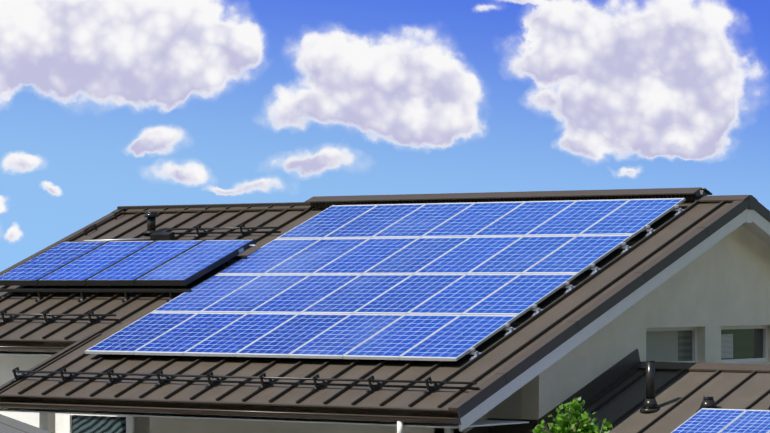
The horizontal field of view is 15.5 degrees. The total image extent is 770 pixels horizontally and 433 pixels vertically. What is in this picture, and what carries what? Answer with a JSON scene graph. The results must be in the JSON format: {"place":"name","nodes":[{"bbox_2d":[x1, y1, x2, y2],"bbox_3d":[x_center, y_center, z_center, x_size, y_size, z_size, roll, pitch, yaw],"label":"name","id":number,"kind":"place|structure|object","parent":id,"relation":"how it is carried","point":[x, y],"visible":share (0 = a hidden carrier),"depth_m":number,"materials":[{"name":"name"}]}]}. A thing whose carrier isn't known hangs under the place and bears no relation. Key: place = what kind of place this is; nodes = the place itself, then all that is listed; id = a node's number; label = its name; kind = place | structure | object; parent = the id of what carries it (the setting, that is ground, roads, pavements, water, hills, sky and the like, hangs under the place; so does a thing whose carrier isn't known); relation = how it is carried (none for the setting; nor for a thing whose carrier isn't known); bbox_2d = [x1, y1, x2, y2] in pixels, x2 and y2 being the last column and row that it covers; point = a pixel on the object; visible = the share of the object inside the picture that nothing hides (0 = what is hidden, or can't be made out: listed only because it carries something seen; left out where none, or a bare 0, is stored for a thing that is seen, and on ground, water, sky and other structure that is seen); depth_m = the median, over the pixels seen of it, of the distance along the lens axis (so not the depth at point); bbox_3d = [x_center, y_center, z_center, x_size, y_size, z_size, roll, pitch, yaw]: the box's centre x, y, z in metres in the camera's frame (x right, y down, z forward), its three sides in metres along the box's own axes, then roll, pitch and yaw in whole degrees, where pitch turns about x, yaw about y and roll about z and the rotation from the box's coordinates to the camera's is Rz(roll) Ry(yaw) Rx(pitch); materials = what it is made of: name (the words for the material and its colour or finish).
{"place":"outdoors","nodes":[
{"label":"outdoors","id":0,"kind":"place"},
{"bbox_2d":[0,0,769,271],"label":"sky","id":1,"kind":"structure","parent":0,"point":[106,105],"materials":[{"name":"blue"}]},
{"label":"yard paving","id":2,"kind":"structure","parent":0,"visible":0},
{"bbox_2d":[0,414,51,432],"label":"neighbour roof","id":3,"kind":"structure","parent":2,"relation":"on","point":[9,425],"depth_m":30.69,"materials":[{"name":"grey metal"}]},
{"bbox_2d":[39,410,54,432],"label":"porch post","id":4,"kind":"object","parent":2,"relation":"on","point":[46,421],"depth_m":42.88,"materials":[{"name":"white paint"}]},
{"bbox_2d":[0,225,769,432],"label":"house walls","id":5,"kind":"structure","parent":2,"relation":"on","point":[712,290],"depth_m":43.53,"materials":[{"name":"white paint"}]},
{"bbox_2d":[0,195,769,417],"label":"roof","id":6,"kind":"structure","parent":5,"relation":"on","point":[503,361],"depth_m":42.46,"materials":[{"name":"metal"}]},
{"bbox_2d":[0,346,66,352],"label":"gutter","id":7,"kind":"object","parent":6,"relation":"on","point":[30,349],"visible":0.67,"depth_m":45.46,"materials":[{"name":"metal"}]},
{"bbox_2d":[0,310,118,324],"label":"snow guard rail","id":8,"kind":"object","parent":6,"relation":"on","point":[45,318],"visible":1,"depth_m":46.22,"materials":[{"name":"black metal"}]},
{"bbox_2d":[84,208,126,235],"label":"roof ladder brackets","id":9,"kind":"object","parent":6,"relation":"on","point":[95,226],"visible":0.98,"depth_m":51.46,"materials":[{"name":"black metal"}]},
{"bbox_2d":[0,239,256,302],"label":"solar panels","id":10,"kind":"object","parent":6,"relation":"on","point":[135,263],"visible":0.9,"depth_m":47.59,"materials":[{"name":"blue photovoltaic glass"},{"name":"black metal"}]},
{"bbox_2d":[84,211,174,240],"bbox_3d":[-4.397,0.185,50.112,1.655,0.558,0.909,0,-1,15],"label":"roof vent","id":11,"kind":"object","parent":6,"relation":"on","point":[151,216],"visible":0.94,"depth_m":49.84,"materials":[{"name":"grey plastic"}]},
{"bbox_2d":[159,224,280,237],"bbox_3d":[-2.865,0.257,49.160,2.690,0.244,0.340,-1,-2,37],"label":"snow guard rail","id":12,"kind":"object","parent":6,"relation":"on","point":[198,233],"visible":1,"depth_m":49.07,"materials":[{"name":"black metal"}]},
{"bbox_2d":[0,402,459,432],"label":"gutter","id":13,"kind":"object","parent":6,"relation":"attached to","point":[400,420],"visible":1,"depth_m":40.12,"materials":[{"name":"metal"}]},
{"bbox_2d":[11,367,479,392],"bbox_3d":[-2.216,2.376,41.105,8.720,0.244,0.341,-1,-2,37],"label":"snow guard rail","id":14,"kind":"object","parent":6,"relation":"on","point":[369,380],"visible":0.98,"depth_m":40.87,"materials":[{"name":"black metal"}]},
{"bbox_2d":[1,207,684,366],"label":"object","id":15,"kind":"structure","parent":6,"relation":"on","point":[546,301],"depth_m":42.88,"materials":[{"name":"dark brown painted metal"}]},
{"bbox_2d":[84,198,685,360],"bbox_3d":[0.080,0.926,44.271,7.203,2.458,6.268,-1,-2,37],"label":"solar array","id":16,"kind":"object","parent":15,"relation":"on","point":[439,281],"visible":1,"depth_m":43.94,"materials":[{"name":"blue photovoltaic glass"},{"name":"aluminium"},{"name":"black metal"}]},
{"bbox_2d":[305,187,711,207],"bbox_3d":[1.913,-0.302,47.304,7.840,0.207,0.588,-1,-2,37],"label":"ridge vent","id":17,"kind":"object","parent":6,"relation":"on","point":[687,194],"visible":0.71,"depth_m":46.93,"materials":[{"name":"black metal"}]},
{"bbox_2d":[0,195,769,430],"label":"roof trim","id":18,"kind":"structure","parent":5,"relation":"attached to","point":[753,221],"depth_m":40.91,"materials":[{"name":"white paint"}]},
{"bbox_2d":[64,325,767,432],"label":"windows","id":19,"kind":"structure","parent":5,"relation":"attached to","point":[744,344],"depth_m":45.20,"materials":[{"name":"grey glass"}]},
{"bbox_2d":[466,349,769,432],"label":"wing roof","id":20,"kind":"structure","parent":5,"relation":"on","point":[614,395],"depth_m":41.04,"materials":[{"name":"brown metal"}]},
{"bbox_2d":[530,397,612,432],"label":"birch tree","id":21,"kind":"object","parent":2,"relation":"on","point":[569,421],"visible":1,"depth_m":33.41,"materials":[{"name":"green plant"}]},
{"bbox_3d":[10.496,5.673,36.815,19.380,4.500,11.304,-1,-2,37],"label":"wing","id":22,"kind":"object","parent":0,"visible":0},
{"bbox_2d":[639,361,659,411],"bbox_3d":[3.813,2.438,40.657,0.322,0.734,0.322,-1,-2,37],"label":"vent pipe","id":23,"kind":"object","parent":22,"relation":"on","point":[650,404],"visible":0.9,"depth_m":40.60,"materials":[{"name":"grey plastic"}]},
{"bbox_2d":[696,396,717,412],"bbox_3d":[4.580,2.668,40.100,0.364,0.234,0.364,-1,-2,37],"label":"vent pipe","id":24,"kind":"object","parent":22,"relation":"on","point":[708,401],"visible":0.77,"depth_m":40.03,"materials":[{"name":"grey plastic"}]},
{"bbox_2d":[671,408,769,432],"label":"solar panel","id":25,"kind":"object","parent":22,"relation":"on","point":[707,420],"depth_m":39.24,"materials":[{"name":"blue photovoltaic glass"},{"name":"aluminium"}]}
]}

